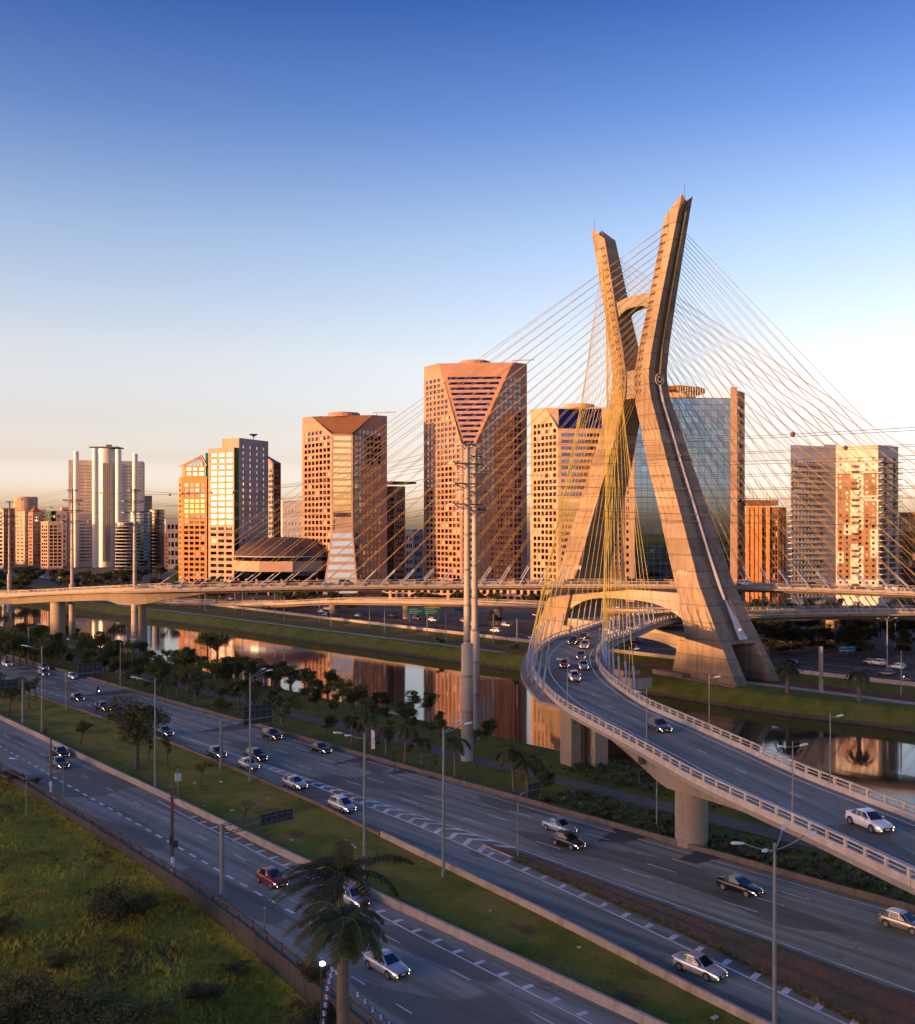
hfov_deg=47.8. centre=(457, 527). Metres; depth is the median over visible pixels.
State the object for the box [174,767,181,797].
equipment pole
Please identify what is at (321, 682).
tree
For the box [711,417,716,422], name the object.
window
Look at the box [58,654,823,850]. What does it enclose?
cycle path
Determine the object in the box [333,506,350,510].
window
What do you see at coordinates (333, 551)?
window
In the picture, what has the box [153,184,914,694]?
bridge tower
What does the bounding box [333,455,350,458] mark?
window
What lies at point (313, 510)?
power wire
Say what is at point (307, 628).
bank path
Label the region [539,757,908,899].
hedge
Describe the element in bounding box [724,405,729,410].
window
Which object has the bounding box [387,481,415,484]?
flat roof
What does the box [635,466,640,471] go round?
window
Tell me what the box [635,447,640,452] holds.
window
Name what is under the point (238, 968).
slope shrub
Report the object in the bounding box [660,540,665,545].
window
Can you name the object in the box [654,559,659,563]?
window
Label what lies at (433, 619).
car
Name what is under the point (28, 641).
street lamp
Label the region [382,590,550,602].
arcade building
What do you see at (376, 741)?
bush
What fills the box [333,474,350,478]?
window
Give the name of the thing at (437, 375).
granite office tower
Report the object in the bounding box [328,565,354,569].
window
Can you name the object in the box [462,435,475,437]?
window
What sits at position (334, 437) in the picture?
window
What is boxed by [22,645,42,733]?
street lamp
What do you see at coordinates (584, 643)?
car
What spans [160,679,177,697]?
palm tree
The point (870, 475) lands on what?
apartment tower
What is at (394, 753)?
young tree
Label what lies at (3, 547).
shaded flats
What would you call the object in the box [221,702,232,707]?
bush
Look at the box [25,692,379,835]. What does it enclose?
kerb wall
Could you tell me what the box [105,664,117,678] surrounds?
tree
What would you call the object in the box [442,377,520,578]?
small windows
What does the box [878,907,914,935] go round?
car
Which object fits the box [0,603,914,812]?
river
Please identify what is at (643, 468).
window
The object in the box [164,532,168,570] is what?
brick flats
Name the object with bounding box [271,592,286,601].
tree
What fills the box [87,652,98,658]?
tree
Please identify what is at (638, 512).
power wire
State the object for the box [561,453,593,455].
window
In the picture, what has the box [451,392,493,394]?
window
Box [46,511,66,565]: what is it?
apartment building
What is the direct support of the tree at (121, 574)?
on the ground at (824, 705)
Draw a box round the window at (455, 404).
[454,403,489,405]
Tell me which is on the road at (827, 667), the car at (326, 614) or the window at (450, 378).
the car at (326, 614)
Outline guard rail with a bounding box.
[0,764,381,1023]
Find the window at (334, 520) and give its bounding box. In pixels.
[333,519,350,522]
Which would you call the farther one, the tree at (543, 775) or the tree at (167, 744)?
the tree at (167, 744)
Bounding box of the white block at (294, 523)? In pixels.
[281,501,301,537]
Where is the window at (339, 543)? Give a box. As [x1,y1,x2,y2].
[332,541,351,545]
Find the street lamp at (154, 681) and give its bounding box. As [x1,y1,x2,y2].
[130,676,156,787]
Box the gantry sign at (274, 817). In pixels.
[220,808,293,902]
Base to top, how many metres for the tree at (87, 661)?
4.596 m
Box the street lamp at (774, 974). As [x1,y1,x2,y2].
[731,823,816,1023]
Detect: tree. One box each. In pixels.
[0,629,21,660]
[0,669,7,699]
[0,678,29,716]
[8,638,15,662]
[11,627,25,636]
[12,624,27,632]
[12,634,32,663]
[15,637,27,666]
[15,675,25,701]
[16,622,30,630]
[25,640,40,666]
[25,679,38,709]
[27,625,37,634]
[29,629,41,637]
[31,634,58,664]
[32,677,40,700]
[36,625,47,638]
[44,632,67,664]
[49,651,62,665]
[54,639,66,667]
[65,626,80,637]
[65,653,75,666]
[74,633,92,650]
[75,719,93,743]
[77,631,93,648]
[78,650,89,663]
[82,658,92,663]
[85,636,100,648]
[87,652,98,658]
[89,654,107,677]
[94,631,106,653]
[98,640,117,662]
[99,657,109,673]
[101,693,171,770]
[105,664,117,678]
[107,647,119,656]
[108,649,126,674]
[110,648,137,679]
[110,661,127,680]
[114,640,126,648]
[119,573,131,578]
[121,576,130,581]
[125,655,148,686]
[126,641,139,651]
[131,664,145,686]
[137,641,150,653]
[142,650,154,661]
[142,661,174,687]
[143,737,153,762]
[145,671,168,693]
[149,577,161,584]
[150,650,156,660]
[151,652,164,665]
[154,659,169,692]
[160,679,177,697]
[160,737,171,767]
[161,649,171,662]
[166,652,178,671]
[166,674,185,697]
[168,649,192,676]
[175,664,202,694]
[179,663,207,696]
[180,646,195,662]
[181,653,208,667]
[185,681,206,705]
[191,758,214,787]
[195,630,228,681]
[195,655,210,681]
[200,658,219,684]
[208,666,224,685]
[208,684,229,697]
[213,657,239,683]
[214,682,229,700]
[215,660,243,683]
[225,680,248,709]
[231,655,253,679]
[231,679,251,709]
[239,661,256,689]
[239,690,261,705]
[246,658,266,690]
[257,667,285,696]
[262,694,279,715]
[263,664,275,686]
[268,841,413,987]
[270,695,291,724]
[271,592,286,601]
[272,687,304,726]
[274,661,287,691]
[280,664,298,691]
[282,899,387,1023]
[283,669,299,695]
[285,595,296,599]
[287,592,301,599]
[295,668,319,701]
[297,592,309,598]
[297,686,310,708]
[298,668,310,694]
[306,687,324,715]
[310,591,322,600]
[316,679,323,688]
[320,714,337,736]
[321,669,340,700]
[322,685,336,707]
[323,591,339,596]
[328,694,340,724]
[330,593,342,597]
[333,678,349,702]
[336,677,368,712]
[339,715,363,744]
[341,689,361,715]
[343,599,360,614]
[347,688,368,717]
[348,719,364,742]
[352,592,363,605]
[356,712,377,746]
[357,697,380,735]
[369,691,381,704]
[372,592,388,608]
[374,726,396,754]
[377,692,391,706]
[379,707,391,725]
[389,749,397,770]
[392,700,415,724]
[392,724,419,763]
[393,700,417,723]
[395,705,415,724]
[404,690,421,715]
[408,737,433,765]
[413,590,425,598]
[419,691,439,721]
[419,719,441,738]
[422,590,437,598]
[433,714,446,738]
[433,757,437,771]
[435,594,442,599]
[435,711,446,728]
[439,736,470,777]
[450,591,463,599]
[473,727,482,750]
[478,592,491,600]
[480,718,497,747]
[485,610,501,628]
[487,592,504,609]
[496,747,528,793]
[511,755,544,796]
[521,593,534,599]
[530,766,556,800]
[775,662,802,693]
[832,630,856,652]
[844,670,873,700]
[859,641,874,657]
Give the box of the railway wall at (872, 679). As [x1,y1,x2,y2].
[169,599,914,686]
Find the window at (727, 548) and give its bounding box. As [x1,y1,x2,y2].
[724,546,729,551]
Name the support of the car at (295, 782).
on the road at (848, 932)
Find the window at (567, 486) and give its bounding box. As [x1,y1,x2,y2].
[561,486,584,488]
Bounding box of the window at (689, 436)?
[686,435,691,440]
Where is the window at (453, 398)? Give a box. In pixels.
[453,398,491,400]
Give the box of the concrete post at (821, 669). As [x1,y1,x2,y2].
[820,647,822,691]
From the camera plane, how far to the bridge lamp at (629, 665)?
150.83 m
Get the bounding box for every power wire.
[62,492,453,518]
[64,511,451,531]
[66,474,452,505]
[71,457,458,494]
[80,457,477,495]
[85,475,482,506]
[85,511,482,531]
[90,493,480,518]
[124,484,445,518]
[125,505,443,533]
[128,464,444,505]
[134,445,453,494]
[143,448,462,494]
[148,467,470,505]
[148,506,473,533]
[152,485,476,519]
[458,504,914,517]
[459,483,903,487]
[471,469,914,475]
[477,511,914,525]
[481,492,893,498]
[483,427,914,443]
[484,455,914,463]
[486,459,914,465]
[492,472,914,476]
[492,492,914,498]
[497,505,853,517]
[499,511,856,524]
[538,486,912,489]
[540,430,914,444]
[598,444,911,455]
[614,446,914,457]
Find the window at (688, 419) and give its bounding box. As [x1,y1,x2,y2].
[686,417,691,422]
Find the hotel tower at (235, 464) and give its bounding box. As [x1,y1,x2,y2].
[208,434,267,583]
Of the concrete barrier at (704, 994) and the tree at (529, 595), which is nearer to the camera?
the concrete barrier at (704, 994)
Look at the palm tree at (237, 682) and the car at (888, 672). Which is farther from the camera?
the car at (888, 672)
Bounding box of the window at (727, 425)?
[724,423,729,428]
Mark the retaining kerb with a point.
(884, 900)
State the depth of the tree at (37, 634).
320.86 m
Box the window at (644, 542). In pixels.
[641,540,646,545]
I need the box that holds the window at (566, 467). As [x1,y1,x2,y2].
[561,466,590,468]
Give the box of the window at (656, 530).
[654,528,659,533]
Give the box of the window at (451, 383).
[449,382,498,384]
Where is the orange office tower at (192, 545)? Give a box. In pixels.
[178,455,207,582]
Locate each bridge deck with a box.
[0,579,914,655]
[520,605,914,894]
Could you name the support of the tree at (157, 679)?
on the ground at (824, 705)
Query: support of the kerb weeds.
on the median island
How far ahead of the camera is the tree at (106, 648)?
275.46 m
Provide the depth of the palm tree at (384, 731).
162.39 m
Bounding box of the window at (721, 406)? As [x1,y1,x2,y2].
[718,405,723,410]
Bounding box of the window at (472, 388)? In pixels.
[450,387,496,389]
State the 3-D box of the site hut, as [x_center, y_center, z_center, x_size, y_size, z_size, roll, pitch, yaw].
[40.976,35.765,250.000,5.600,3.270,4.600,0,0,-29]
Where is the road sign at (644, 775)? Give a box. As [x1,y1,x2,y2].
[639,770,656,823]
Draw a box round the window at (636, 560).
[635,559,640,564]
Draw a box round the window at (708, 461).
[705,460,710,465]
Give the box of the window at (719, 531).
[718,528,723,533]
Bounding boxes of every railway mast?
[365,602,369,628]
[384,606,388,633]
[491,614,493,643]
[819,647,823,688]
[896,651,901,694]
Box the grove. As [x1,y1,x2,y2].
[745,596,914,653]
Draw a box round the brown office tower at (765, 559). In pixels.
[744,491,785,601]
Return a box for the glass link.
[205,453,207,578]
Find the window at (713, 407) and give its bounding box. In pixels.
[711,405,716,410]
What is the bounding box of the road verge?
[0,693,747,1023]
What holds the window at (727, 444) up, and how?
in the glass office tower at (656, 555)
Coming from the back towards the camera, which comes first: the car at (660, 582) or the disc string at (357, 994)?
the car at (660, 582)
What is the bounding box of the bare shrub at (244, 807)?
[233,801,255,816]
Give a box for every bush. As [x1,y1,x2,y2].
[121,672,131,680]
[140,682,149,688]
[211,702,221,709]
[215,697,226,705]
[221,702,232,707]
[253,680,263,687]
[267,691,278,698]
[367,737,380,746]
[384,719,394,726]
[404,717,417,725]
[406,744,414,752]
[510,643,519,650]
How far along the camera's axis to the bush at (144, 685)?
228.72 m
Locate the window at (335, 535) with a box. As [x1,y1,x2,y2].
[333,533,351,537]
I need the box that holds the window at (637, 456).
[635,454,640,458]
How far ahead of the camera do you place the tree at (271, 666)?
233.58 m
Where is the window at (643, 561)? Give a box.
[641,559,646,564]
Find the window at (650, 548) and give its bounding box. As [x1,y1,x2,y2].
[648,546,653,551]
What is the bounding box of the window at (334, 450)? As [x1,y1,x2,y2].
[333,449,350,452]
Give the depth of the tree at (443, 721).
177.17 m
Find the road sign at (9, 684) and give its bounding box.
[0,678,28,724]
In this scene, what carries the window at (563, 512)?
in the granite office tower at (539, 563)
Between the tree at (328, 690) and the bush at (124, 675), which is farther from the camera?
the bush at (124, 675)
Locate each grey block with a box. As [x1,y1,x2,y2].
[164,519,178,568]
[405,529,422,580]
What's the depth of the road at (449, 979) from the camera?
93.74 m
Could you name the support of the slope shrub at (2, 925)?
on the ground at (824, 705)
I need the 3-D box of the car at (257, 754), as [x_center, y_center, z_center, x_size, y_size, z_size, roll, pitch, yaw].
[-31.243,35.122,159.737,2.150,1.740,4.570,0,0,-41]
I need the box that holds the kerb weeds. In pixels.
[510,856,878,1023]
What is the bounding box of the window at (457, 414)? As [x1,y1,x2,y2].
[457,414,484,415]
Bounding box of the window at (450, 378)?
[447,377,500,379]
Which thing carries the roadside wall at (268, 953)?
on the ground at (824, 705)
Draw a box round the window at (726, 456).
[724,454,729,459]
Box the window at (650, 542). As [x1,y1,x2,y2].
[648,540,653,545]
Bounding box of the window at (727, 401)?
[724,399,729,404]
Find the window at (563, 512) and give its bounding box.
[562,512,576,514]
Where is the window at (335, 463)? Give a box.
[333,461,350,465]
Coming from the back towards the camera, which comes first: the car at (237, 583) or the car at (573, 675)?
the car at (237, 583)
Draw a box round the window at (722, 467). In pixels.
[718,466,723,471]
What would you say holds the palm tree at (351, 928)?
on the ground at (824, 705)
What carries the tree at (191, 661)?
on the ground at (824, 705)
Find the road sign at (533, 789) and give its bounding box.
[517,781,540,854]
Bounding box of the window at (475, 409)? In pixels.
[455,408,487,410]
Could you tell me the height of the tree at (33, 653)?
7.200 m
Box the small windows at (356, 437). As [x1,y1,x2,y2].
[355,436,380,581]
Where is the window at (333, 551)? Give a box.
[331,549,352,553]
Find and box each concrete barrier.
[0,715,668,1023]
[380,831,771,1023]
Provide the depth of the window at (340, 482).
561.18 m
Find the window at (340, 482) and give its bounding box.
[333,481,350,484]
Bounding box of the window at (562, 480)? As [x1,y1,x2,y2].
[561,479,585,482]
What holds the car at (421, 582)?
on the bridge deck at (141, 598)
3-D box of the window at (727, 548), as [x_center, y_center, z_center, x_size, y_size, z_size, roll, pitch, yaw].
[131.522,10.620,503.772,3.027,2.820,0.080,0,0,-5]
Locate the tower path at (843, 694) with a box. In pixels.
[746,681,914,704]
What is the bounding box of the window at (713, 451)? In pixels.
[711,448,716,453]
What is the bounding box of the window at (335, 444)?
[333,442,350,446]
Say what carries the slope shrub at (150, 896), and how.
on the ground at (824, 705)
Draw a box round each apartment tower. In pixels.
[788,444,836,604]
[836,445,902,605]
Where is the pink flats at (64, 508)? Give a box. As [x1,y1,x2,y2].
[60,507,68,564]
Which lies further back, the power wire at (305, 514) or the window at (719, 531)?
the window at (719, 531)
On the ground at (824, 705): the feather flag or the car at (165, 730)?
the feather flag
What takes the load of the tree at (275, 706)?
on the ground at (824, 705)
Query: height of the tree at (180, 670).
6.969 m
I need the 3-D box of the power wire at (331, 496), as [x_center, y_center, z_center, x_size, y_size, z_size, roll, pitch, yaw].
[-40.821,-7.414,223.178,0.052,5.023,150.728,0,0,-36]
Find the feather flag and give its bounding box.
[371,730,374,748]
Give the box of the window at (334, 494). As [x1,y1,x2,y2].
[333,493,350,497]
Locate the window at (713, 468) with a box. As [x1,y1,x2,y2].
[711,466,716,471]
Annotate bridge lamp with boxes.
[528,635,537,672]
[557,657,567,700]
[629,646,639,692]
[634,688,647,748]
[708,674,720,730]
[777,741,807,812]
[829,713,842,782]
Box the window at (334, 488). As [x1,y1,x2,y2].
[333,487,350,490]
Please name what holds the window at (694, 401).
in the glass office tower at (656, 555)
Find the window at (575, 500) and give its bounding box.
[561,499,580,501]
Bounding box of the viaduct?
[89,597,914,641]
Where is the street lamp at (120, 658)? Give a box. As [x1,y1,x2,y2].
[120,638,135,684]
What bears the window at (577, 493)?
in the granite office tower at (539, 563)
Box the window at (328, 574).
[327,573,354,576]
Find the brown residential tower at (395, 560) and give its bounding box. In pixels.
[387,486,404,581]
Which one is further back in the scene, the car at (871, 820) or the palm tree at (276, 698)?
the palm tree at (276, 698)
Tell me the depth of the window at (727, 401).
503.77 m
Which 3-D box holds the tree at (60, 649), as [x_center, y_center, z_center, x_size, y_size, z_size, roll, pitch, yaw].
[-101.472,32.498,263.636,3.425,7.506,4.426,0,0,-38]
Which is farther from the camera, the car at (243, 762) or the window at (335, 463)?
the window at (335, 463)
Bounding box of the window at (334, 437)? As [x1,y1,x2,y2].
[333,436,350,439]
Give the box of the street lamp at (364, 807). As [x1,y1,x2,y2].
[333,732,366,884]
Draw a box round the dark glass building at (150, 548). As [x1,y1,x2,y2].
[115,510,164,576]
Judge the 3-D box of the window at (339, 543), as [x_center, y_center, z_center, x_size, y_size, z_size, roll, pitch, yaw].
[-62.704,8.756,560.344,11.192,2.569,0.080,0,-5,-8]
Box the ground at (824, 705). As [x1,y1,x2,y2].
[0,533,914,1023]
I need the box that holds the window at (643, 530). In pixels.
[641,528,646,533]
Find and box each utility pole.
[50,738,51,792]
[168,780,177,870]
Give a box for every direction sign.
[408,608,422,620]
[424,607,439,620]
[454,607,462,618]
[838,646,855,653]
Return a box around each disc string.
[319,966,337,1023]
[354,991,391,1023]
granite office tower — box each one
[302,412,395,593]
[424,359,534,580]
[530,403,624,579]
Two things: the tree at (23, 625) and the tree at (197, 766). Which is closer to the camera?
the tree at (197, 766)
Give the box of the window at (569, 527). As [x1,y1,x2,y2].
[562,525,572,528]
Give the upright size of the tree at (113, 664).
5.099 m
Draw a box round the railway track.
[3,584,914,699]
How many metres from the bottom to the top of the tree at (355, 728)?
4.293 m
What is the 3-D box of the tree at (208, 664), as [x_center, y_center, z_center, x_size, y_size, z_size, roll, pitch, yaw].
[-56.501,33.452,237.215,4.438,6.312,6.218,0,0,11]
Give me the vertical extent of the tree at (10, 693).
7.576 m
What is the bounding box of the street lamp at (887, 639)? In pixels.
[877,617,897,667]
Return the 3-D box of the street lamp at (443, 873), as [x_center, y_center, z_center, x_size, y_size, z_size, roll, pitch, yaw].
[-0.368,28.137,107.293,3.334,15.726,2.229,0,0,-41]
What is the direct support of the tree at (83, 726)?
on the road verge
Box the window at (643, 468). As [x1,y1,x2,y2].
[641,466,646,471]
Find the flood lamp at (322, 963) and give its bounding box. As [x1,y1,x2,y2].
[320,961,349,1023]
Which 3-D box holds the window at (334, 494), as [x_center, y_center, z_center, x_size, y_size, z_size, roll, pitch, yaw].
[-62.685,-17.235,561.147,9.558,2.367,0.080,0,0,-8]
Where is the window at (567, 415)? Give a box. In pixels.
[558,409,601,428]
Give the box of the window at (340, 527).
[333,525,350,529]
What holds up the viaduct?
on the ground at (824, 705)
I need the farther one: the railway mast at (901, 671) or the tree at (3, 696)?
the railway mast at (901, 671)
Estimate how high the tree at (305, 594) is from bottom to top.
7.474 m
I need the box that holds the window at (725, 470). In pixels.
[724,466,729,471]
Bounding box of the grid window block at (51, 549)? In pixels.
[41,521,62,568]
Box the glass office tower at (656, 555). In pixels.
[625,385,744,601]
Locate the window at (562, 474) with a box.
[561,473,588,475]
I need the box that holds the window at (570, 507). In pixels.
[561,505,577,508]
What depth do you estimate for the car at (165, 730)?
178.25 m
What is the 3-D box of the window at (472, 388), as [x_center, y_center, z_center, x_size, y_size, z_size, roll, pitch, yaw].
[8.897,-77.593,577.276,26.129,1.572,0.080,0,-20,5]
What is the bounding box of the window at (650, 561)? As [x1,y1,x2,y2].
[648,559,653,564]
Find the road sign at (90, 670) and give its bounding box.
[65,662,101,709]
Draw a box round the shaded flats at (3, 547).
[0,508,14,568]
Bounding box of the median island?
[484,844,914,1023]
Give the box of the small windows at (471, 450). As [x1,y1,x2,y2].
[463,449,473,490]
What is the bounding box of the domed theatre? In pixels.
[231,537,327,594]
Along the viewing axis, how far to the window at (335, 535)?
560.77 m
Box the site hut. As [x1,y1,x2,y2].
[611,666,640,681]
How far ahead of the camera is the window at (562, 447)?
561.04 m
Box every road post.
[62,765,64,799]
[263,907,265,937]
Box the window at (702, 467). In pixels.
[699,466,704,471]
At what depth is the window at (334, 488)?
561.04 m
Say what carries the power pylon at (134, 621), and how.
on the ground at (824, 705)
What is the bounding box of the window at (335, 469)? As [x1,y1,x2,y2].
[333,468,350,471]
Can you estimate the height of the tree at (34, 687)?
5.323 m
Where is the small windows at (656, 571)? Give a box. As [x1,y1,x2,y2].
[635,472,729,580]
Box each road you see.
[0,574,914,669]
[0,656,914,1023]
[0,720,638,1023]
[1,579,914,679]
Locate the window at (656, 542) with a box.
[654,540,659,545]
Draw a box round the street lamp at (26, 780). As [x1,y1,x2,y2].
[9,756,26,814]
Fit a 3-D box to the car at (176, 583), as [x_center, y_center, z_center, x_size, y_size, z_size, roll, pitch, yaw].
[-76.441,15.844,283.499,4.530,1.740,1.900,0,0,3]
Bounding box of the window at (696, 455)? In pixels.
[692,454,697,459]
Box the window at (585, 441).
[561,440,597,442]
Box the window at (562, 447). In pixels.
[561,446,595,449]
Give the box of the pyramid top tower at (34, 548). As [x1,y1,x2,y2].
[28,506,41,565]
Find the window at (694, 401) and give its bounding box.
[692,398,697,403]
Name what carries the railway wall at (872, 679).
on the ground at (824, 705)
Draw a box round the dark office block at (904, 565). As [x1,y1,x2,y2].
[899,512,914,598]
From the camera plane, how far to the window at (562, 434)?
561.18 m
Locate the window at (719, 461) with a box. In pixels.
[718,460,723,465]
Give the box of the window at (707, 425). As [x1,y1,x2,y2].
[705,423,710,428]
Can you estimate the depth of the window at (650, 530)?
500.71 m
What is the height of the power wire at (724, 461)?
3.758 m
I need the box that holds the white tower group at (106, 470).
[69,445,144,567]
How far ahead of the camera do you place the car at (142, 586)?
280.12 m
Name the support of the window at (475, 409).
in the granite office tower at (437, 375)
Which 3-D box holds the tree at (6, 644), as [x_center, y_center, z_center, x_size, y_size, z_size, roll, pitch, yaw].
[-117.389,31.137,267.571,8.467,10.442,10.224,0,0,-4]
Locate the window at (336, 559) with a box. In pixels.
[329,557,353,561]
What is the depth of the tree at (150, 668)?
227.92 m
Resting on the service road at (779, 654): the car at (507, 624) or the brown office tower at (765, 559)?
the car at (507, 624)
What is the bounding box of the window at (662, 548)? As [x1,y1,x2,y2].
[660,546,666,551]
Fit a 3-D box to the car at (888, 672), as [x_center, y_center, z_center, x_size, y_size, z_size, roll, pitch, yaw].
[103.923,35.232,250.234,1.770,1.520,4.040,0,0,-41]
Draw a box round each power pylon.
[1,501,17,612]
[60,489,84,647]
[121,488,147,657]
[447,443,486,761]
[456,454,492,739]
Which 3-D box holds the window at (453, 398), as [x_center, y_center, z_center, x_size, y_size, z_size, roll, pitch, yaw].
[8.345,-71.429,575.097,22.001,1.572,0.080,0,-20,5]
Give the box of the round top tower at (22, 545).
[14,497,45,564]
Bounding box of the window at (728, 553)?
[724,552,729,557]
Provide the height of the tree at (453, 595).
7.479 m
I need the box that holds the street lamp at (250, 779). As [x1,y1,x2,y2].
[249,668,272,781]
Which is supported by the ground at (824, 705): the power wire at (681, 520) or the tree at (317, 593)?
the tree at (317, 593)
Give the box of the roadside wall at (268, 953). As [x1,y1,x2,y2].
[0,770,368,1023]
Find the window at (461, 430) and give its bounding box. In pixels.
[461,430,477,431]
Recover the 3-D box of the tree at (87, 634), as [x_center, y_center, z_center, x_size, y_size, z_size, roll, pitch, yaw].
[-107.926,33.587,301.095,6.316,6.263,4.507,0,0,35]
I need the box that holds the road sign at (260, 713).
[220,703,271,768]
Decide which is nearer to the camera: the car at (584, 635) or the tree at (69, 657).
the car at (584, 635)
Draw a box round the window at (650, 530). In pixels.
[648,528,653,533]
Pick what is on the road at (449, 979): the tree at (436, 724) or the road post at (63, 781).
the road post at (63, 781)
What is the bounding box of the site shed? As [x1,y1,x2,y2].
[621,674,653,689]
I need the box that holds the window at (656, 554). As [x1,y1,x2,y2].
[654,552,659,557]
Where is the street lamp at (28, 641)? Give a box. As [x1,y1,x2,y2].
[28,623,41,665]
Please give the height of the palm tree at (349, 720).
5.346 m
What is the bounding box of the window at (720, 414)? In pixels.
[718,411,723,416]
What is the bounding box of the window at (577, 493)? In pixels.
[561,492,581,495]
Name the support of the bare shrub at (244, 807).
on the road verge
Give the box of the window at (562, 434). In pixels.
[561,433,598,436]
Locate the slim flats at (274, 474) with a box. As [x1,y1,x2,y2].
[268,456,280,537]
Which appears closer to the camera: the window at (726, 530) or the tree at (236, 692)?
the tree at (236, 692)
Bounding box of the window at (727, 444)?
[724,442,729,447]
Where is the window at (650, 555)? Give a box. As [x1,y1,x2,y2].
[648,553,653,557]
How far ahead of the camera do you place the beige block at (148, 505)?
1001.12 m
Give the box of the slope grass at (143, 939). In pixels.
[0,776,333,1023]
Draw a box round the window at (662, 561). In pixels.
[660,559,666,563]
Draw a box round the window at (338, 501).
[333,500,350,503]
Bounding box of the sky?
[0,0,914,534]
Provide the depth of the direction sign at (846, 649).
291.94 m
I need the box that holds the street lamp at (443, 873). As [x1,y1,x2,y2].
[441,719,472,876]
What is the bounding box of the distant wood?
[0,564,235,605]
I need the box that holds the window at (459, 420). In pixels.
[458,419,482,421]
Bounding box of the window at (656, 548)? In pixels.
[654,546,659,551]
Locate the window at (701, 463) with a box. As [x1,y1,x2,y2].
[699,460,704,465]
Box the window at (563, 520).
[561,519,574,521]
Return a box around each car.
[1,660,11,666]
[36,669,48,674]
[37,663,48,669]
[48,756,68,768]
[52,745,69,756]
[68,672,78,679]
[70,692,83,701]
[94,700,110,711]
[137,584,153,587]
[156,725,173,735]
[171,582,187,587]
[193,582,209,586]
[206,745,226,757]
[230,581,245,586]
[237,757,259,770]
[244,747,267,760]
[255,865,287,888]
[259,581,274,585]
[260,727,281,740]
[281,775,307,789]
[285,580,297,585]
[308,581,324,584]
[309,741,331,753]
[322,612,330,616]
[327,794,355,812]
[334,883,369,906]
[338,579,353,584]
[362,948,409,979]
[366,580,380,584]
[387,612,396,616]
[389,579,403,583]
[411,615,421,619]
[415,579,430,583]
[428,617,437,621]
[451,579,463,583]
[486,579,501,583]
[490,627,501,632]
[501,622,511,626]
[514,578,527,583]
[541,817,576,832]
[551,830,584,849]
[559,658,569,667]
[565,579,580,583]
[568,635,578,644]
[568,670,580,680]
[575,650,586,659]
[578,632,589,638]
[578,660,589,669]
[580,639,589,648]
[624,578,639,583]
[625,644,639,648]
[626,622,636,628]
[628,638,640,642]
[647,717,671,732]
[653,579,669,583]
[671,950,726,981]
[716,874,762,896]
[736,580,752,585]
[779,582,794,586]
[781,659,798,665]
[806,582,821,587]
[844,808,893,832]
[849,584,865,588]
[863,658,875,664]
[868,658,886,665]
[877,669,894,676]
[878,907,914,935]
[885,585,901,590]
[887,662,906,669]
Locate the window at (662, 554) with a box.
[660,552,666,557]
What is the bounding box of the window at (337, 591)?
[325,591,356,592]
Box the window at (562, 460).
[561,459,591,462]
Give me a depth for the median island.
84.79 m
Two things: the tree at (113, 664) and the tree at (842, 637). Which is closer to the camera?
the tree at (113, 664)
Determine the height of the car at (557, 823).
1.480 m
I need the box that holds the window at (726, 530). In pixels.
[724,528,729,533]
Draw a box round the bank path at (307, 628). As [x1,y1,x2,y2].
[83,601,501,652]
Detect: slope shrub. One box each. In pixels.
[0,770,24,782]
[0,914,33,936]
[0,968,102,1023]
[16,981,116,1023]
[21,777,41,783]
[43,950,88,971]
[81,876,156,926]
[82,992,181,1023]
[123,890,170,915]
[173,982,227,1003]
[212,958,250,976]
[260,1012,314,1023]
[291,956,329,984]
[298,999,335,1023]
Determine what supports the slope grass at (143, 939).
on the ground at (824, 705)
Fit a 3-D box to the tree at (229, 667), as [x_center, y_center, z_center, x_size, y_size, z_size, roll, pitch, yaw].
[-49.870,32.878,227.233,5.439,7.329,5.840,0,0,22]
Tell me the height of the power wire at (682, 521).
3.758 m
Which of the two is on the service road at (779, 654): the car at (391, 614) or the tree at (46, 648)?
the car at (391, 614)
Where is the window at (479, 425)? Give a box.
[460,424,480,426]
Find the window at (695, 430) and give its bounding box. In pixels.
[692,429,697,434]
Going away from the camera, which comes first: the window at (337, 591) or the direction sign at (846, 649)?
the direction sign at (846, 649)
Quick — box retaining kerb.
[0,653,914,912]
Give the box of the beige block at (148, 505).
[145,496,151,510]
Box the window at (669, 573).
[667,571,672,576]
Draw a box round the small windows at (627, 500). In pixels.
[626,484,628,577]
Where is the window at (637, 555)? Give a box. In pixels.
[635,553,640,557]
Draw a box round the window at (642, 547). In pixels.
[641,546,646,551]
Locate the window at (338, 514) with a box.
[333,513,350,516]
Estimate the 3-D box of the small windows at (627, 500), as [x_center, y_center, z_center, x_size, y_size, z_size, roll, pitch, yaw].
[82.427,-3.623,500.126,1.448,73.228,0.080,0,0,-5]
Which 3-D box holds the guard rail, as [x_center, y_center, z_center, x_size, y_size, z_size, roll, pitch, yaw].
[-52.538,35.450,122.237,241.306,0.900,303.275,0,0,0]
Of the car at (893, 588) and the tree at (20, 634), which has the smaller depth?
the car at (893, 588)
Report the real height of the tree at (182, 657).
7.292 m
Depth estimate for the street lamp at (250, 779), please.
146.04 m
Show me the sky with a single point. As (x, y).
(220, 219)

